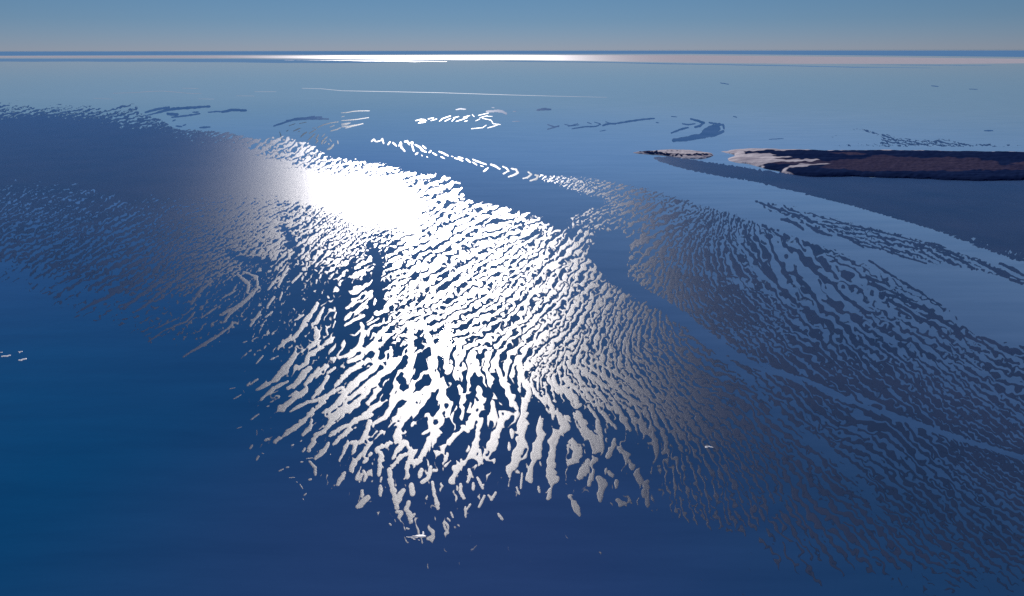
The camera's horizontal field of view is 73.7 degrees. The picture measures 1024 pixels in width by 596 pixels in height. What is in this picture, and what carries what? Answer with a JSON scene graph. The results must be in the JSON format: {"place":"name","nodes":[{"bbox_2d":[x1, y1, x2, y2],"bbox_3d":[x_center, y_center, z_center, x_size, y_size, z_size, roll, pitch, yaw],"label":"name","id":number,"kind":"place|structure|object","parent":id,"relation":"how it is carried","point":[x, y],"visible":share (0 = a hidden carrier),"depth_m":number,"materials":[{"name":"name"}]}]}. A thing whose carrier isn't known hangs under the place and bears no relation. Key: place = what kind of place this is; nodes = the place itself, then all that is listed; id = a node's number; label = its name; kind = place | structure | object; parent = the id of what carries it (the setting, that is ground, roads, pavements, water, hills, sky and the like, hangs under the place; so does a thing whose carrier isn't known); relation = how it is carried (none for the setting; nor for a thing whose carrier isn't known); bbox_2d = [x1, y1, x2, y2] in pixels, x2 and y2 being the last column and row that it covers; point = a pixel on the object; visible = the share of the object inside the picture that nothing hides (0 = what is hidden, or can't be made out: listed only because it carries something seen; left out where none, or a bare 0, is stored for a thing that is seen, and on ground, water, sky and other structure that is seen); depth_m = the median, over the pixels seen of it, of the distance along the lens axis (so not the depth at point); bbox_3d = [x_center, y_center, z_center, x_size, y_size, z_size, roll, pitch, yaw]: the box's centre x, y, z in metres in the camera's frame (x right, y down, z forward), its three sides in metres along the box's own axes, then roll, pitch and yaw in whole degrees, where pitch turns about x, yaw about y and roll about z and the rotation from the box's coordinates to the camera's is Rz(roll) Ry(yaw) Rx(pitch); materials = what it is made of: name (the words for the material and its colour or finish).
{"place":"outdoors","nodes":[
{"label":"outdoors","id":0,"kind":"place"},
{"bbox_2d":[0,59,446,62],"bbox_3d":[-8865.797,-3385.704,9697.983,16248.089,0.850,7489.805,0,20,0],"label":"mud flat","id":1,"kind":"structure","parent":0,"point":[174,60],"depth_m":8053.61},
{"bbox_2d":[321,60,446,61],"bbox_3d":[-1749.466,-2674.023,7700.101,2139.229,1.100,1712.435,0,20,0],"label":"salt flat","id":2,"kind":"structure","parent":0,"point":[383,60],"depth_m":7939.04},
{"bbox_2d":[0,49,1023,595],"bbox_3d":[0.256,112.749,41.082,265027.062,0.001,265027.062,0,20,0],"label":"water","id":3,"kind":"structure","parent":0,"point":[130,465],"depth_m":287.10,"materials":[{"name":"blue liquid"}]},
{"bbox_2d":[145,106,169,112],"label":"sandbar","id":4,"kind":"structure","parent":3,"relation":"on","point":[155,109],"depth_m":1466.88,"materials":[{"name":"blue sand"}]},
{"bbox_2d":[132,91,200,93],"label":"foam line","id":5,"kind":"object","parent":3,"relation":"on","point":[166,91],"visible":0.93,"depth_m":2056.80,"materials":[{"name":"liquid"}]},
{"bbox_2d":[166,112,178,115],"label":"sandbar","id":6,"kind":"structure","parent":3,"relation":"on","point":[173,114],"depth_m":1352.38,"materials":[{"name":"blue sand"}]},
{"bbox_2d":[156,105,210,112],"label":"sandbar","id":7,"kind":"structure","parent":3,"relation":"on","point":[191,107],"depth_m":1515.02,"materials":[{"name":"blue sand"}]},
{"bbox_2d":[171,113,199,117],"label":"sandbar","id":8,"kind":"structure","parent":3,"relation":"on","point":[185,115],"depth_m":1330.80,"materials":[{"name":"blue sand"}]},
{"bbox_2d":[221,109,246,112],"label":"sandbar","id":9,"kind":"structure","parent":3,"relation":"on","point":[240,110],"depth_m":1438.31,"materials":[{"name":"blue sand"}]},
{"bbox_2d":[273,116,321,126],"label":"sandbar","id":10,"kind":"structure","parent":3,"relation":"on","point":[296,118],"depth_m":1267.63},
{"bbox_2d":[286,118,328,120],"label":"sandbar","id":11,"kind":"structure","parent":3,"relation":"on","point":[311,119],"depth_m":1249.58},
{"bbox_2d":[308,461,316,475],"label":"sandbar","id":12,"kind":"structure","parent":3,"relation":"on","point":[314,467],"depth_m":208.67,"materials":[{"name":"grey sand"}]},
{"bbox_2d":[336,471,345,485],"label":"sandbar","id":13,"kind":"structure","parent":3,"relation":"on","point":[341,478],"depth_m":203.28,"materials":[{"name":"white sand"}]},
{"bbox_2d":[355,495,369,508],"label":"sandbar","id":14,"kind":"structure","parent":3,"relation":"on","point":[363,501],"depth_m":192.91,"materials":[{"name":"white sand"}]},
{"bbox_2d":[362,470,367,481],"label":"sandbar","id":15,"kind":"structure","parent":3,"relation":"on","point":[365,475],"depth_m":204.70,"materials":[{"name":"white sand"}]},
{"bbox_2d":[378,485,382,496],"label":"sandbar","id":16,"kind":"structure","parent":3,"relation":"on","point":[380,488],"depth_m":197.72,"materials":[{"name":"white sand"}]},
{"bbox_2d":[387,467,398,509],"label":"sandbar","id":17,"kind":"structure","parent":3,"relation":"on","point":[393,490],"depth_m":198.62,"materials":[{"name":"white sand"}]},
{"bbox_2d":[395,510,402,518],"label":"sandbar","id":18,"kind":"structure","parent":3,"relation":"on","point":[399,513],"depth_m":187.90,"materials":[{"name":"white sand"}]},
{"bbox_2d":[394,488,405,504],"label":"sandbar","id":19,"kind":"structure","parent":3,"relation":"on","point":[401,492],"depth_m":195.48,"materials":[{"name":"white sand"}]},
{"bbox_2d":[404,500,412,522],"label":"sandbar","id":20,"kind":"structure","parent":3,"relation":"on","point":[408,511],"depth_m":188.70,"materials":[{"name":"white sand"}]},
{"bbox_2d":[409,482,414,495],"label":"sandbar","id":21,"kind":"structure","parent":3,"relation":"on","point":[411,489],"depth_m":198.14,"materials":[{"name":"white sand"}]},
{"bbox_2d":[407,532,425,540],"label":"foam raft","id":22,"kind":"object","parent":3,"relation":"on","point":[421,536],"visible":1,"depth_m":178.86,"materials":[{"name":"white"}]},
{"bbox_2d":[418,468,423,477],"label":"sandbar","id":23,"kind":"structure","parent":3,"relation":"on","point":[420,471],"depth_m":206.08,"materials":[{"name":"white sand"}]},
{"bbox_2d":[420,465,431,483],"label":"sandbar","id":24,"kind":"structure","parent":3,"relation":"on","point":[426,479],"depth_m":204.15,"materials":[{"name":"white sand"}]},
{"bbox_2d":[431,481,439,509],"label":"sandbar","id":25,"kind":"structure","parent":3,"relation":"on","point":[434,495],"depth_m":195.89,"materials":[{"name":"white sand"}]},
{"bbox_2d":[306,88,578,96],"bbox_3d":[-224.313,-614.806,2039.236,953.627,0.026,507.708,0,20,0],"label":"foam line","id":26,"kind":"object","parent":3,"relation":"on","point":[440,92],"visible":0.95,"depth_m":2024.23,"materials":[{"name":"grey liquid"}]},
{"bbox_2d":[458,483,465,499],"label":"sandbar","id":27,"kind":"structure","parent":3,"relation":"on","point":[461,492],"depth_m":197.19,"materials":[{"name":"white sand"}]},
{"bbox_2d":[466,468,471,482],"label":"sandbar","id":28,"kind":"structure","parent":3,"relation":"on","point":[469,475],"depth_m":204.58,"materials":[{"name":"white sand"}]},
{"bbox_2d":[476,477,483,488],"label":"sandbar","id":29,"kind":"structure","parent":3,"relation":"on","point":[480,483],"depth_m":201.26,"materials":[{"name":"white sand"}]},
{"bbox_2d":[478,495,484,507],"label":"sandbar","id":30,"kind":"structure","parent":3,"relation":"on","point":[481,502],"depth_m":192.80,"materials":[{"name":"white sand"}]},
{"bbox_2d":[486,109,506,114],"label":"sandbar","id":31,"kind":"structure","parent":3,"relation":"on","point":[499,111],"depth_m":1401.63,"materials":[{"name":"white sand"}]},
{"bbox_2d":[0,102,1023,592],"bbox_3d":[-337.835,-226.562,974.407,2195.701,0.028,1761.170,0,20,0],"label":"sand flats","id":32,"kind":"structure","parent":3,"relation":"on","point":[104,158],"depth_m":356.67,"materials":[{"name":"white sand"}]},
{"bbox_2d":[508,168,518,177],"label":"sandbar","id":33,"kind":"structure","parent":3,"relation":"on","point":[517,172],"depth_m":701.67,"materials":[{"name":"white sand"}]},
{"bbox_2d":[520,473,522,488],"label":"sandbar","id":34,"kind":"structure","parent":3,"relation":"on","point":[521,480],"depth_m":201.92,"materials":[{"name":"white sand"}]},
{"bbox_2d":[572,124,599,128],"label":"sandbar","id":35,"kind":"structure","parent":3,"relation":"on","point":[585,126],"depth_m":1125.93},
{"bbox_2d":[616,118,654,123],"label":"sandbar","id":36,"kind":"structure","parent":3,"relation":"on","point":[636,120],"depth_m":1235.75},
{"bbox_2d":[633,149,713,158],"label":"island","id":37,"kind":"structure","parent":3,"relation":"on","point":[690,154],"depth_m":821.57,"materials":[{"name":"beige sand"}]},
{"bbox_2d":[671,127,688,133],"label":"sandbar","id":38,"kind":"structure","parent":3,"relation":"on","point":[684,128],"depth_m":1081.30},
{"bbox_2d":[672,123,719,141],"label":"sandbar","id":39,"kind":"structure","parent":3,"relation":"on","point":[695,135],"depth_m":994.79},
{"bbox_2d":[690,118,704,127],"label":"sandbar","id":40,"kind":"structure","parent":3,"relation":"on","point":[701,122],"depth_m":1183.40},
{"bbox_2d":[685,130,723,139],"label":"sandbar","id":41,"kind":"structure","parent":3,"relation":"on","point":[717,133],"depth_m":999.94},
{"bbox_2d":[702,124,714,131],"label":"sandbar","id":42,"kind":"structure","parent":3,"relation":"on","point":[708,128],"depth_m":1094.06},
{"bbox_2d":[700,127,720,138],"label":"sandbar","id":43,"kind":"structure","parent":3,"relation":"on","point":[715,130],"depth_m":1054.16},
{"bbox_2d":[722,148,1023,180],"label":"island","id":44,"kind":"structure","parent":3,"relation":"on","point":[967,165],"depth_m":741.96,"materials":[{"name":"brown soil"}]},
{"bbox_2d":[0,55,1023,63],"bbox_3d":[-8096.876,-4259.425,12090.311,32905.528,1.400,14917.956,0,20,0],"label":"salt flat","id":45,"kind":"structure","parent":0,"point":[761,59],"depth_m":9109.88,"materials":[{"name":"white"}]},
{"bbox_2d":[0,50,1023,56],"bbox_3d":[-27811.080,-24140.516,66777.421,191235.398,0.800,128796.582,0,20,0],"label":"sea","id":46,"kind":"structure","parent":0,"point":[999,53],"depth_m":24017.02,"materials":[{"name":"liquid"}]},
{"bbox_2d":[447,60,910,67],"bbox_3d":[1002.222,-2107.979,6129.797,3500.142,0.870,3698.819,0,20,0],"label":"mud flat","id":47,"kind":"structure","parent":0,"point":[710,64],"depth_m":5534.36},
{"bbox_2d":[935,65,991,65],"bbox_3d":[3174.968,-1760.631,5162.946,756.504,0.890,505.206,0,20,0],"label":"mud flat","id":48,"kind":"structure","parent":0,"point":[971,65],"depth_m":5035.99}
]}

